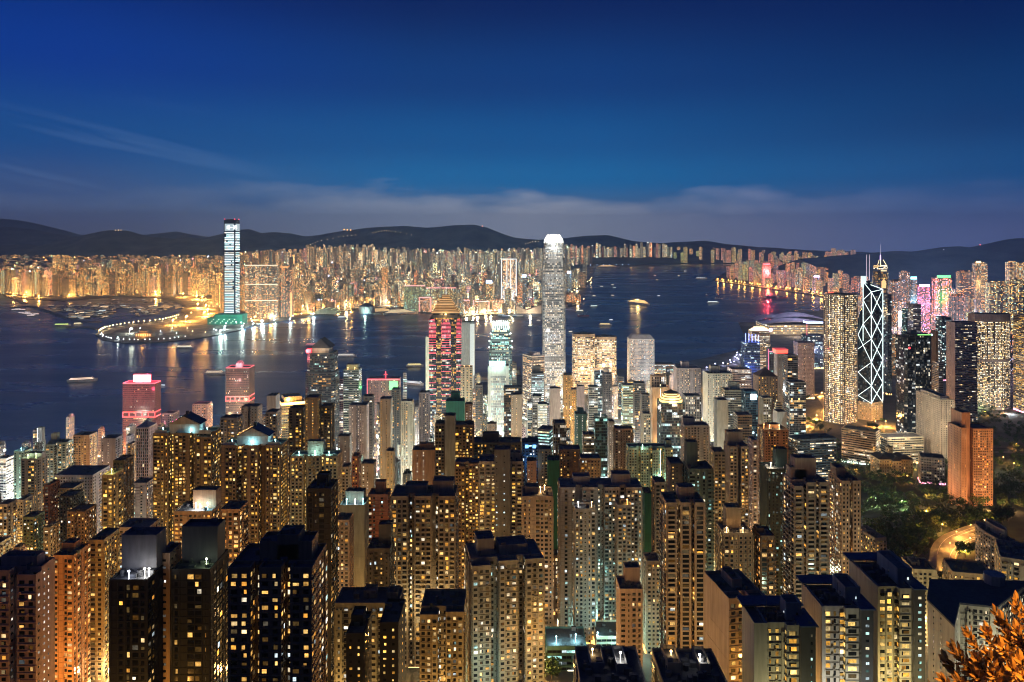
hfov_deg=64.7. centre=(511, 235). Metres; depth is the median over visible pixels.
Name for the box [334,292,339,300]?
distant block
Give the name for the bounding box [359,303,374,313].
museum hall
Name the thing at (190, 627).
window
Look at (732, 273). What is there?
shore block
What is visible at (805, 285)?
shore block
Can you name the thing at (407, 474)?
town block
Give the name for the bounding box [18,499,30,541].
window
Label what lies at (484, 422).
town block
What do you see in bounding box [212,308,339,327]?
road
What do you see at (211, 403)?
window
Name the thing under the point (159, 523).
window
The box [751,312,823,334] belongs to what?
convention hall
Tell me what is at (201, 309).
road
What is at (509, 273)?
tower
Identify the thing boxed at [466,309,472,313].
distant block
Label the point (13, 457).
window
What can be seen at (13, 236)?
hills
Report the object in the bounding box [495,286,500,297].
distant block
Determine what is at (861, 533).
window
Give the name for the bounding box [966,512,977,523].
tree
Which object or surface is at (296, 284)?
distant block
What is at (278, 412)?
window
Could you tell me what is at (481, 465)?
window
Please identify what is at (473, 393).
window
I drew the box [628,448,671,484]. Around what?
window
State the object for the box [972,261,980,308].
eastern tower
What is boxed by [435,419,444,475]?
apartment tower
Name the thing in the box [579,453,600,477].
apartment tower
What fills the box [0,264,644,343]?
peninsula ground
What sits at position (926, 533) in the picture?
tree
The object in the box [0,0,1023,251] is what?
sky
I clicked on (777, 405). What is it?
town block
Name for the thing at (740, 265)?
shore block
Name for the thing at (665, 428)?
window
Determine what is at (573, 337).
window
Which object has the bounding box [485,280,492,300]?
tower
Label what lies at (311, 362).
window
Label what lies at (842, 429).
window
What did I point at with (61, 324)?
boat
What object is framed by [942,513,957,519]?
tree
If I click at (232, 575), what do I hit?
window
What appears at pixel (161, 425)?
town block
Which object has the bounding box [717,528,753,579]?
window
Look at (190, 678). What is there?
window
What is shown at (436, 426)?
window
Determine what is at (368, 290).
distant block
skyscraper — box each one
[224,219,239,312]
[429,294,460,444]
[488,320,512,384]
[542,234,564,411]
[858,255,882,420]
[873,244,887,292]
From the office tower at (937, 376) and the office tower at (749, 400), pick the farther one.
the office tower at (937, 376)
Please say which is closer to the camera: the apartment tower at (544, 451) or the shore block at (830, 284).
the apartment tower at (544, 451)
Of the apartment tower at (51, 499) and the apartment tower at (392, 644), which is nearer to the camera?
the apartment tower at (392, 644)
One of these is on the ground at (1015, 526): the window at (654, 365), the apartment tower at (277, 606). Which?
the apartment tower at (277, 606)
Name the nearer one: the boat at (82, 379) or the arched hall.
the boat at (82, 379)
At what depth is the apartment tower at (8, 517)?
773.90 m
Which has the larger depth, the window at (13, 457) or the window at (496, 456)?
the window at (13, 457)
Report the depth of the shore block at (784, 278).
6523.24 m
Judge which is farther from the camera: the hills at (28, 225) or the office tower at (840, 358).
the hills at (28, 225)
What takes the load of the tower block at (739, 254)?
on the ground at (1015, 526)
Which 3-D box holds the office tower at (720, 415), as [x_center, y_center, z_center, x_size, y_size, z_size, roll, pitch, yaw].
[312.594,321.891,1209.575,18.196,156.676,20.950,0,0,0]
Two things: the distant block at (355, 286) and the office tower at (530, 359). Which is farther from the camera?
the distant block at (355, 286)
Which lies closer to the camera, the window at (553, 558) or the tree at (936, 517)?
the window at (553, 558)
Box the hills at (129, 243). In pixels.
[0,225,869,264]
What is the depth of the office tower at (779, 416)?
1150.00 m
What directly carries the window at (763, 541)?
in the apartment tower at (765, 560)
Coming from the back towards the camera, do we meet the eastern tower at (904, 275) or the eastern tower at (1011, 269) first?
the eastern tower at (1011, 269)
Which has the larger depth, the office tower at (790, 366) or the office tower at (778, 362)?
the office tower at (778, 362)
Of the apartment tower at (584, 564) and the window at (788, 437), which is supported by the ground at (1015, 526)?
the apartment tower at (584, 564)
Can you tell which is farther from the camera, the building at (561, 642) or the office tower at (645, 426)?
the office tower at (645, 426)
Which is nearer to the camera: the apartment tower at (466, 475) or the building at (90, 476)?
the apartment tower at (466, 475)
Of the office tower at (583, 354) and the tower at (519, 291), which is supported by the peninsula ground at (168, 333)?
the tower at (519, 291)
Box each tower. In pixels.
[0,455,13,501]
[0,499,17,549]
[0,536,10,556]
[0,550,54,681]
[14,447,32,498]
[17,494,32,544]
[21,451,47,510]
[23,510,44,549]
[34,426,45,450]
[43,521,59,556]
[44,479,59,525]
[45,432,73,482]
[53,538,90,681]
[58,478,83,520]
[59,488,83,549]
[67,504,96,542]
[73,431,96,464]
[89,528,119,681]
[101,434,122,469]
[101,468,124,529]
[109,527,165,681]
[113,454,133,522]
[118,518,160,568]
[122,374,160,453]
[127,441,135,481]
[134,477,152,517]
[136,421,156,479]
[153,411,220,544]
[162,535,180,681]
[171,518,228,681]
[173,486,222,558]
[219,500,249,565]
[220,414,243,444]
[220,422,288,542]
[225,360,254,413]
[227,525,327,681]
[241,403,261,429]
[265,408,280,437]
[267,392,279,410]
[280,266,293,316]
[280,393,304,437]
[289,404,304,524]
[290,439,341,530]
[305,337,339,449]
[305,394,321,449]
[306,471,337,681]
[320,403,334,449]
[334,579,403,681]
[338,432,351,464]
[338,512,353,594]
[339,377,342,433]
[340,487,368,586]
[342,462,351,499]
[343,363,361,432]
[346,606,371,681]
[349,402,368,459]
[351,452,360,487]
[361,459,376,495]
[362,394,374,458]
[367,371,400,427]
[367,520,394,586]
[368,479,390,543]
[380,396,392,478]
[380,599,404,681]
[381,267,387,304]
[386,447,394,494]
[389,476,458,667]
[391,387,400,457]
[401,398,413,484]
[412,441,434,484]
[419,390,429,444]
[419,589,466,681]
[426,335,428,389]
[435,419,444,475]
[445,412,455,484]
[446,391,464,420]
[455,458,478,588]
[456,420,473,457]
[461,321,474,375]
[461,365,472,401]
[465,402,472,420]
[465,530,544,681]
[474,431,520,457]
[475,383,482,436]
[478,450,523,535]
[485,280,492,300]
[488,361,508,436]
[492,298,503,310]
[494,444,510,540]
[501,258,516,302]
[504,385,521,436]
[511,392,521,438]
[517,282,522,302]
[521,436,538,485]
[521,482,553,652]
[522,275,526,304]
[523,351,544,419]
[527,457,536,482]
[531,365,543,401]
[532,393,541,435]
[537,402,546,434]
[537,425,552,453]
[538,445,551,485]
[547,454,559,548]
[549,386,560,425]
[552,419,565,454]
[557,470,642,625]
[558,444,580,477]
[563,372,572,436]
[566,271,571,292]
[570,387,576,443]
[572,331,594,393]
[573,499,596,643]
[574,407,586,452]
[576,384,584,410]
[578,272,585,287]
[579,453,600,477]
[582,431,593,452]
[588,385,597,432]
[594,370,603,412]
[594,413,607,477]
[595,334,616,384]
[602,372,611,418]
[608,418,613,477]
[613,425,632,469]
[614,499,631,619]
[616,561,642,668]
[621,383,632,427]
[626,438,673,489]
[627,333,653,391]
[632,381,644,442]
[640,392,649,442]
[641,407,650,442]
[642,487,650,551]
[642,552,659,653]
[650,374,667,442]
[651,476,666,558]
[657,385,684,458]
[659,483,706,647]
[666,457,682,491]
[673,360,700,397]
[680,416,709,462]
[682,393,701,420]
[682,439,714,570]
[703,364,732,441]
[704,566,764,681]
[709,447,724,569]
[714,397,727,449]
[715,503,753,582]
[720,381,740,428]
[724,429,748,526]
[727,367,751,388]
[733,411,751,444]
[741,333,759,388]
[741,389,757,438]
[748,326,771,369]
[748,433,757,530]
[752,524,776,594]
[753,367,777,423]
[757,422,788,523]
[759,395,771,423]
[759,446,786,594]
[762,264,770,286]
[766,347,774,372]
[772,348,788,408]
[773,409,786,427]
[782,454,829,607]
[783,353,797,409]
[785,380,805,434]
[794,341,814,398]
[802,321,823,368]
[812,276,819,292]
[824,292,857,424]
[828,463,860,584]
[883,293,891,394]
[889,279,903,326]
[894,300,904,333]
[896,330,932,432]
[899,271,909,307]
[901,308,907,333]
[906,277,916,307]
[908,301,920,331]
[917,284,930,333]
[931,330,937,389]
[932,275,951,321]
[932,361,943,393]
[935,316,950,380]
[946,321,977,422]
[948,294,965,320]
[948,408,992,505]
[956,270,973,311]
[968,312,1010,409]
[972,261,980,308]
[981,262,987,311]
[985,281,1006,312]
[1005,261,1017,279]
[1005,279,1023,333]
[1013,313,1023,412]
[1018,262,1023,278]
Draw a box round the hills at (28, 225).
[0,218,206,238]
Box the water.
[0,252,875,454]
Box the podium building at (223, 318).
[207,313,246,324]
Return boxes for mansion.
[870,445,912,476]
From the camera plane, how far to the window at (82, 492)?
754.96 m
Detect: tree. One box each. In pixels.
[544,653,548,662]
[544,656,561,680]
[544,661,560,676]
[893,546,912,554]
[909,520,925,526]
[909,536,928,553]
[911,524,923,532]
[911,543,927,556]
[920,527,936,543]
[922,516,934,526]
[925,512,941,525]
[929,524,939,532]
[937,511,947,525]
[941,520,955,530]
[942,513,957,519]
[948,514,961,529]
[949,506,961,515]
[955,541,974,557]
[956,540,971,554]
[961,516,972,524]
[966,506,982,519]
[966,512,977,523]
[973,508,983,516]
[973,512,986,521]
[986,512,996,519]
[994,506,1008,517]
[1000,506,1012,520]
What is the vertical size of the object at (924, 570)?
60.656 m
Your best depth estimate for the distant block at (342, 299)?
4432.32 m
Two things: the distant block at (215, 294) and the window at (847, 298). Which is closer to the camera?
the window at (847, 298)
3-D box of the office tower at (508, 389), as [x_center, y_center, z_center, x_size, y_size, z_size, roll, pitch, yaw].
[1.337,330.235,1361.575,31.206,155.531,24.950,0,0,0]
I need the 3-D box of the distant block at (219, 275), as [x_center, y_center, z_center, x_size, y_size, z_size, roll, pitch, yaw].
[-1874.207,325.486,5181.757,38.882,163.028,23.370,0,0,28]
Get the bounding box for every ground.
[0,254,529,278]
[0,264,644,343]
[97,264,1023,681]
[155,294,221,326]
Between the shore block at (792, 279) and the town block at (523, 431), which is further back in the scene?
the shore block at (792, 279)
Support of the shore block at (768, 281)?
on the ground at (1015, 526)
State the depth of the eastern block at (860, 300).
4014.64 m
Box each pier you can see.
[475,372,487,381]
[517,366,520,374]
[613,264,667,265]
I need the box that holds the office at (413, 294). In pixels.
[404,285,425,310]
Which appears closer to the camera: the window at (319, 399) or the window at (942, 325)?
the window at (319, 399)
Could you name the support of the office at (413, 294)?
on the peninsula ground at (168, 333)
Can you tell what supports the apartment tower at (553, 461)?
on the ground at (1015, 526)
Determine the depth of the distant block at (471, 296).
4283.48 m
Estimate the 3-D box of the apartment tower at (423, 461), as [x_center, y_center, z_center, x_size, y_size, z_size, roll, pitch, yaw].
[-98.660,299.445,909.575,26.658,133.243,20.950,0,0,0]
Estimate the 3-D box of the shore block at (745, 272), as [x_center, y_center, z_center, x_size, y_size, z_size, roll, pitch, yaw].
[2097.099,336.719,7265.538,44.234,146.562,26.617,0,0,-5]
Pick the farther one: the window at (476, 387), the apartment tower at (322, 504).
the window at (476, 387)
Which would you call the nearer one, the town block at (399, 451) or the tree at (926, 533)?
the tree at (926, 533)
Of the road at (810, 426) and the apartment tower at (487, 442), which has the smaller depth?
the apartment tower at (487, 442)
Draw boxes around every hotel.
[419,296,430,311]
[464,299,473,311]
[475,300,488,311]
[566,293,580,302]
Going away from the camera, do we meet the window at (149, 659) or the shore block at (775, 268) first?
the window at (149, 659)
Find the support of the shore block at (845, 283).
on the ground at (1015, 526)
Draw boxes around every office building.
[162,410,179,426]
[192,401,212,426]
[654,362,674,373]
[788,431,835,481]
[841,424,879,464]
[880,432,923,462]
[916,389,953,464]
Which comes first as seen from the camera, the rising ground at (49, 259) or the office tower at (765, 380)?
the office tower at (765, 380)
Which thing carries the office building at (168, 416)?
on the ground at (1015, 526)
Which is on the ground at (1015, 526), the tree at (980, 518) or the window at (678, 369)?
the tree at (980, 518)
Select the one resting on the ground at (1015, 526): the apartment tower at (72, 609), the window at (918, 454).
the apartment tower at (72, 609)
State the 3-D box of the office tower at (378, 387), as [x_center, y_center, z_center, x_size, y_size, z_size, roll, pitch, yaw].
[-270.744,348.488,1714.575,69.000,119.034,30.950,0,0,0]
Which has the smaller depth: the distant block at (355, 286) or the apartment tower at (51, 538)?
the apartment tower at (51, 538)
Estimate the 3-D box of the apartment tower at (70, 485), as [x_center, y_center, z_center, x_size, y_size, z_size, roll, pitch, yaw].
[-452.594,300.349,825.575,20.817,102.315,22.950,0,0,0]
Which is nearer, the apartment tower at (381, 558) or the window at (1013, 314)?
the apartment tower at (381, 558)
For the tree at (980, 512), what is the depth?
867.22 m
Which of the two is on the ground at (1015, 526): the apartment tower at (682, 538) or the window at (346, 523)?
the apartment tower at (682, 538)
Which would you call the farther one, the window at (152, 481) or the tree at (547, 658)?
the window at (152, 481)
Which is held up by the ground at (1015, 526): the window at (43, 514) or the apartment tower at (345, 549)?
the apartment tower at (345, 549)
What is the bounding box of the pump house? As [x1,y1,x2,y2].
[135,330,154,336]
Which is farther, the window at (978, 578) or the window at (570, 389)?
the window at (570, 389)
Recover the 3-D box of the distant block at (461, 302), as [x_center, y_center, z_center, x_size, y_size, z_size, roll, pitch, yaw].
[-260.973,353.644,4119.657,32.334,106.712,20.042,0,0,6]
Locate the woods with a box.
[813,405,1023,525]
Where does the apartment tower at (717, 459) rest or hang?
on the ground at (1015, 526)
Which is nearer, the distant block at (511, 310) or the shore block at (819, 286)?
the distant block at (511, 310)
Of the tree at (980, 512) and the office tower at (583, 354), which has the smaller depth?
the tree at (980, 512)
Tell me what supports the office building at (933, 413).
on the ground at (1015, 526)
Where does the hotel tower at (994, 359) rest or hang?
on the ground at (1015, 526)
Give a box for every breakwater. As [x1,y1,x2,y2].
[0,293,27,303]
[10,306,101,322]
[65,326,101,329]
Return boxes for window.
[0,457,13,500]
[0,502,16,545]
[1,540,10,555]
[1,571,48,681]
[14,450,31,498]
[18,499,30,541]
[22,456,46,510]
[24,514,43,549]
[33,431,36,450]
[45,482,58,524]
[45,524,59,556]
[46,442,72,481]
[55,469,106,530]
[55,551,89,681]
[60,492,82,547]
[68,417,72,438]
[68,507,95,542]
[74,435,94,464]
[91,535,115,681]
[102,437,122,464]
[103,472,122,528]
[114,459,131,522]
[119,582,153,681]
[120,523,159,567]
[123,385,148,453]
[128,444,135,480]
[132,593,137,597]
[132,630,137,634]
[132,645,137,649]
[134,481,152,517]
[137,425,156,478]
[154,430,220,541]
[162,554,175,678]
[175,506,221,558]
[175,568,227,681]
[188,625,193,629]
[188,640,193,644]
[188,654,193,658]
[188,676,193,680]
[193,403,211,425]
[195,596,200,600]
[195,618,200,622]
[195,640,200,644]
[195,647,200,651]
[195,669,200,673]
[221,418,241,444]
[224,504,247,559]
[225,446,288,542]
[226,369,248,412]
[231,567,326,681]
[242,408,259,427]
[265,412,279,437]
[280,405,290,436]
[290,411,300,456]
[292,456,335,528]
[306,352,338,449]
[306,399,319,449]
[308,486,335,680]
[321,408,329,449]
[334,597,401,681]
[338,522,347,593]
[339,380,342,433]
[342,469,347,499]
[344,369,361,431]
[349,626,368,681]
[350,405,368,455]
[353,457,359,486]
[363,397,373,458]
[368,380,398,427]
[369,492,390,543]
[370,543,394,586]
[377,420,379,451]
[381,401,386,476]
[383,615,402,680]
[388,451,394,492]
[392,391,398,455]
[392,497,453,666]
[402,403,406,483]
[403,374,406,397]
[415,408,418,444]
[420,394,427,441]
[421,611,461,681]
[429,313,459,444]
[436,426,443,474]
[456,427,471,456]
[456,465,477,588]
[461,368,471,400]
[465,551,542,681]
[473,393,474,435]
[474,444,519,457]
[476,387,481,435]
[480,464,520,535]
[484,396,487,417]
[489,329,511,384]
[494,376,505,436]
[496,456,504,531]
[504,389,520,436]
[512,364,514,384]
[521,498,550,623]
[523,355,543,417]
[523,444,537,482]
[528,404,531,434]
[532,375,543,400]
[532,397,540,435]
[538,406,546,427]
[538,429,552,453]
[542,451,549,485]
[543,243,564,410]
[545,636,574,669]
[553,558,556,613]
[554,425,565,454]
[558,447,568,477]
[565,488,640,623]
[566,376,572,434]
[570,389,576,443]
[572,337,594,392]
[576,512,594,642]
[581,461,598,477]
[582,434,593,452]
[588,388,597,432]
[594,417,606,477]
[594,630,615,645]
[595,340,615,384]
[596,374,601,412]
[604,375,610,418]
[616,430,631,469]
[616,582,640,662]
[618,378,623,408]
[619,508,630,574]
[621,385,632,426]
[628,339,653,381]
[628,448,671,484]
[633,383,644,442]
[642,396,649,411]
[644,416,649,441]
[645,561,658,653]
[654,365,673,373]
[654,484,663,556]
[657,400,684,458]
[662,500,702,647]
[678,369,699,392]
[683,427,709,460]
[683,465,710,570]
[686,397,700,420]
[708,375,731,440]
[711,453,724,522]
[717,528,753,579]
[721,389,740,428]
[727,368,750,386]
[730,449,747,524]
[731,604,741,671]
[733,413,751,444]
[741,342,759,387]
[741,390,757,437]
[748,331,769,368]
[753,531,772,593]
[754,442,755,522]
[756,321,823,333]
[758,427,786,522]
[759,377,776,408]
[764,399,770,423]
[768,592,908,681]
[769,471,785,594]
[783,355,797,409]
[784,478,826,600]
[785,381,805,434]
[788,437,835,480]
[794,342,813,394]
[803,335,823,368]
[824,295,853,423]
[830,476,858,573]
[842,429,879,463]
[858,294,882,402]
[860,403,877,418]
[861,533,885,551]
[873,265,887,290]
[880,436,923,461]
[880,449,911,476]
[883,294,891,394]
[897,334,929,432]
[901,309,907,333]
[908,305,920,330]
[912,572,937,643]
[918,454,943,484]
[920,391,951,463]
[932,362,942,391]
[933,592,1023,678]
[936,317,950,380]
[942,562,979,579]
[948,323,976,422]
[948,424,991,504]
[975,321,1009,406]
[976,528,993,569]
[1013,314,1023,410]
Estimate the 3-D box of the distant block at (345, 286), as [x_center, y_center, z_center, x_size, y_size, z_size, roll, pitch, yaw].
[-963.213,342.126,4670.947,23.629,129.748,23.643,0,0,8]
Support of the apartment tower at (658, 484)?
on the ground at (1015, 526)
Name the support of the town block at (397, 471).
on the ground at (1015, 526)
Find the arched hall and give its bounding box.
[314,307,340,313]
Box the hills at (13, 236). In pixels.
[0,227,76,245]
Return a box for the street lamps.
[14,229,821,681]
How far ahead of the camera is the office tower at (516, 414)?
1250.00 m
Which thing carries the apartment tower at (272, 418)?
on the ground at (1015, 526)
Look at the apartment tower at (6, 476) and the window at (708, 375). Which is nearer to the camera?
the apartment tower at (6, 476)
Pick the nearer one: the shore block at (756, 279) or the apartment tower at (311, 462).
the apartment tower at (311, 462)
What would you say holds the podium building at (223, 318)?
on the peninsula ground at (168, 333)
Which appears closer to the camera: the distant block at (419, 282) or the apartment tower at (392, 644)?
the apartment tower at (392, 644)
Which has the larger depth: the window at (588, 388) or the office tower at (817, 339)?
the office tower at (817, 339)
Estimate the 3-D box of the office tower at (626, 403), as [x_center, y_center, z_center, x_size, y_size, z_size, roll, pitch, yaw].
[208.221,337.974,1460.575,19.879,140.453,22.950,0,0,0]
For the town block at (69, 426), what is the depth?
1419.66 m
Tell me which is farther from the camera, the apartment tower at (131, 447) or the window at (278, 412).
the apartment tower at (131, 447)
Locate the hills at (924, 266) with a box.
[771,238,1023,292]
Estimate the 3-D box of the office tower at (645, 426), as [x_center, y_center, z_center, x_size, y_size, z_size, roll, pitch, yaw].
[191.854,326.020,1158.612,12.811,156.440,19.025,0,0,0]
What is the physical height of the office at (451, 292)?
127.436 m
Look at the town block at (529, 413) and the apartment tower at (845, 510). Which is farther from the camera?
the town block at (529, 413)
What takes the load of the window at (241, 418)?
in the apartment tower at (231, 425)
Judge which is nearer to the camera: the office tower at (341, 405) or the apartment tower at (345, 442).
the apartment tower at (345, 442)
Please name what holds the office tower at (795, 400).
on the ground at (1015, 526)
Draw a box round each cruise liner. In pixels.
[375,306,389,312]
[383,308,417,314]
[596,265,619,267]
[627,298,649,305]
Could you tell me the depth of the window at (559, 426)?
979.86 m
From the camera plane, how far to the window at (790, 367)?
1509.88 m
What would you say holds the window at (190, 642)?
in the apartment tower at (199, 612)
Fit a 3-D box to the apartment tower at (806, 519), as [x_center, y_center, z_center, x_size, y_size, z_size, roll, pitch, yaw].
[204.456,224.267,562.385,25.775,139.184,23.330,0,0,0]
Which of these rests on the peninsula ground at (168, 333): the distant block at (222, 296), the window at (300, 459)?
the distant block at (222, 296)
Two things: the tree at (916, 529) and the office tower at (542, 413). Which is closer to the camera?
the tree at (916, 529)
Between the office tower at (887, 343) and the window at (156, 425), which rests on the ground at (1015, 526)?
the office tower at (887, 343)
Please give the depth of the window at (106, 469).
855.28 m
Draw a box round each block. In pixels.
[0,440,5,456]
[14,543,26,549]
[22,440,30,446]
[33,428,37,450]
[66,413,73,438]
[98,425,104,456]
[126,423,135,440]
[126,433,133,453]
[157,422,164,429]
[212,284,218,306]
[217,273,222,279]
[219,281,220,307]
[221,281,223,311]
[240,279,241,310]
[242,281,244,310]
[294,280,298,299]
[295,299,301,311]
[298,286,304,309]
[301,283,308,290]
[305,290,311,309]
[307,285,313,301]
[307,302,314,310]
[316,299,321,310]
[321,291,326,296]
[327,281,331,295]
[327,302,334,307]
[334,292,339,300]
[338,279,344,291]
[340,289,344,309]
[343,283,347,298]
[345,299,349,308]
[347,296,353,306]
[349,284,353,295]
[350,281,356,294]
[352,303,359,307]
[365,284,371,297]
[374,292,380,304]
[374,442,377,474]
[375,295,380,305]
[376,402,379,418]
[376,417,379,454]
[376,442,378,469]
[388,288,390,303]
[392,283,397,295]
[392,295,397,306]
[394,280,400,297]
[395,457,400,485]
[397,443,400,459]
[401,297,403,306]
[403,372,406,398]
[403,469,411,484]
[415,403,418,444]
[417,280,422,284]
[432,279,438,286]
[434,411,442,437]
[458,294,463,314]
[460,284,465,297]
[466,285,470,292]
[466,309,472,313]
[469,291,474,305]
[473,374,476,388]
[473,389,474,436]
[476,290,481,295]
[479,302,485,312]
[483,414,486,430]
[484,394,487,418]
[487,421,496,430]
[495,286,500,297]
[500,302,506,312]
[505,288,511,305]
[508,300,514,307]
[509,307,515,312]
[512,361,516,384]
[522,424,525,437]
[525,300,530,305]
[527,297,533,305]
[527,399,531,437]
[528,289,532,296]
[533,281,539,298]
[534,290,538,298]
[547,403,548,424]
[553,549,557,614]
[566,437,571,443]
[573,645,645,681]
[591,369,595,384]
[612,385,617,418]
[612,395,613,419]
[613,375,617,385]
[618,376,623,408]
[646,380,649,393]
[650,645,726,681]
[664,372,669,385]
[669,373,672,389]
[683,247,687,264]
[699,247,701,264]
[711,250,714,264]
[716,248,718,259]
[723,251,726,264]
[726,250,730,264]
[726,266,728,276]
[730,267,733,280]
[731,247,735,264]
[735,262,738,277]
[736,550,927,681]
[738,249,741,260]
[738,269,741,280]
[739,263,742,278]
[743,265,747,280]
[748,249,750,259]
[749,266,752,281]
[751,250,754,259]
[753,269,757,282]
[754,276,759,284]
[765,278,771,286]
[768,254,772,262]
[770,260,773,273]
[773,265,777,281]
[774,402,781,408]
[777,270,783,287]
[784,271,785,285]
[786,263,791,271]
[787,271,790,288]
[788,445,792,463]
[791,273,793,286]
[794,252,797,259]
[795,271,801,289]
[797,267,802,284]
[801,262,805,277]
[802,252,806,258]
[803,279,807,292]
[806,263,809,274]
[809,274,815,287]
[810,264,815,274]
[816,280,822,293]
[820,267,825,285]
[828,278,833,291]
[832,273,838,287]
[838,270,842,287]
[843,274,848,292]
[851,277,857,291]
[858,295,862,314]
[860,276,868,294]
[892,327,896,333]
[892,333,896,374]
[918,452,945,484]
[927,569,1023,681]
[931,320,934,329]
[975,518,1014,569]
[1010,332,1012,372]
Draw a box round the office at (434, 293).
[426,287,440,310]
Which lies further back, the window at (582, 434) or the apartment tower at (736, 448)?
the window at (582, 434)
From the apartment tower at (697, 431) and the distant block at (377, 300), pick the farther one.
the distant block at (377, 300)
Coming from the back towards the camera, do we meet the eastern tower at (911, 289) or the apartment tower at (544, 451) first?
the eastern tower at (911, 289)
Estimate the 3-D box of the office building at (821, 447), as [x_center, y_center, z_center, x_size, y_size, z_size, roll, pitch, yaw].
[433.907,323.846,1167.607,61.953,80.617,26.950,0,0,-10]
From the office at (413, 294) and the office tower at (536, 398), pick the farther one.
the office at (413, 294)
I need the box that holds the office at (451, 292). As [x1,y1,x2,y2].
[442,287,456,300]
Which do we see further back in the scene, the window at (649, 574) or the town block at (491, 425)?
the town block at (491, 425)
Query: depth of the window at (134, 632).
334.93 m
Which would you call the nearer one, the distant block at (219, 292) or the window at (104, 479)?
the window at (104, 479)
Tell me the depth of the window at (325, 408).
855.28 m
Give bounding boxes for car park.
[593,620,615,645]
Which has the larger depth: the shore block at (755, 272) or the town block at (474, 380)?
the shore block at (755, 272)
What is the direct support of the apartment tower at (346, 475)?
on the ground at (1015, 526)
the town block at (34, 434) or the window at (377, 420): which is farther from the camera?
the window at (377, 420)
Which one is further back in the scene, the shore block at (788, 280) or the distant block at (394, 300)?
the shore block at (788, 280)
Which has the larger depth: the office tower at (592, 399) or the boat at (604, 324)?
the boat at (604, 324)
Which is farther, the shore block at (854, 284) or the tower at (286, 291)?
the shore block at (854, 284)
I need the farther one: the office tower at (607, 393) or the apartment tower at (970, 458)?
the office tower at (607, 393)
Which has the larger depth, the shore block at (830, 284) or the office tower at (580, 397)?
the shore block at (830, 284)
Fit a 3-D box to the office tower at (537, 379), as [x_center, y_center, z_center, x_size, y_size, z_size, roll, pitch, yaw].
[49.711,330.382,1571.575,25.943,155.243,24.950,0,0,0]
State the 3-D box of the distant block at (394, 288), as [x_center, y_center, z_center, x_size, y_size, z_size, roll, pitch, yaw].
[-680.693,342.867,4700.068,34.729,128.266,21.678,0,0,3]
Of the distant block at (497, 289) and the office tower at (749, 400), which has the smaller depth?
the office tower at (749, 400)
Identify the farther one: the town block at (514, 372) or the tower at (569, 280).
the tower at (569, 280)
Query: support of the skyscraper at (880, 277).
on the ground at (1015, 526)
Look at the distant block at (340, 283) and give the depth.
5105.52 m
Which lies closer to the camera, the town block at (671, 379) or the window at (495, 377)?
the window at (495, 377)
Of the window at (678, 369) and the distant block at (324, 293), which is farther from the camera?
the distant block at (324, 293)
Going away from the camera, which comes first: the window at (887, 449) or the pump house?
the window at (887, 449)
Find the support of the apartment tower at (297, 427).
on the ground at (1015, 526)
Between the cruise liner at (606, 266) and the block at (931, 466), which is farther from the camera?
the cruise liner at (606, 266)
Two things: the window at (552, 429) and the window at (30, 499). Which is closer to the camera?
the window at (30, 499)
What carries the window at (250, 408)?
in the apartment tower at (251, 412)
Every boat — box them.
[53,322,70,325]
[67,376,97,382]
[176,345,193,348]
[204,370,224,373]
[338,353,356,356]
[406,363,423,366]
[407,378,423,385]
[599,323,611,325]
[765,291,782,297]
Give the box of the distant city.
[0,242,671,297]
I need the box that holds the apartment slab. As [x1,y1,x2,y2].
[245,265,279,317]
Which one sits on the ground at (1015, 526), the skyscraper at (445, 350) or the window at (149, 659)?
the skyscraper at (445, 350)
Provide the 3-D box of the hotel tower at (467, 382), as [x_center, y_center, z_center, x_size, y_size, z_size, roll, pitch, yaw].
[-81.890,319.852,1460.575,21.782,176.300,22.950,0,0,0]
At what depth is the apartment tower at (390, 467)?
880.00 m
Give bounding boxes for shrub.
[927,590,1023,681]
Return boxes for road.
[77,293,209,333]
[176,299,218,325]
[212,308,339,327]
[719,281,823,296]
[806,394,823,433]
[873,423,895,430]
[928,524,974,578]
[936,533,974,573]

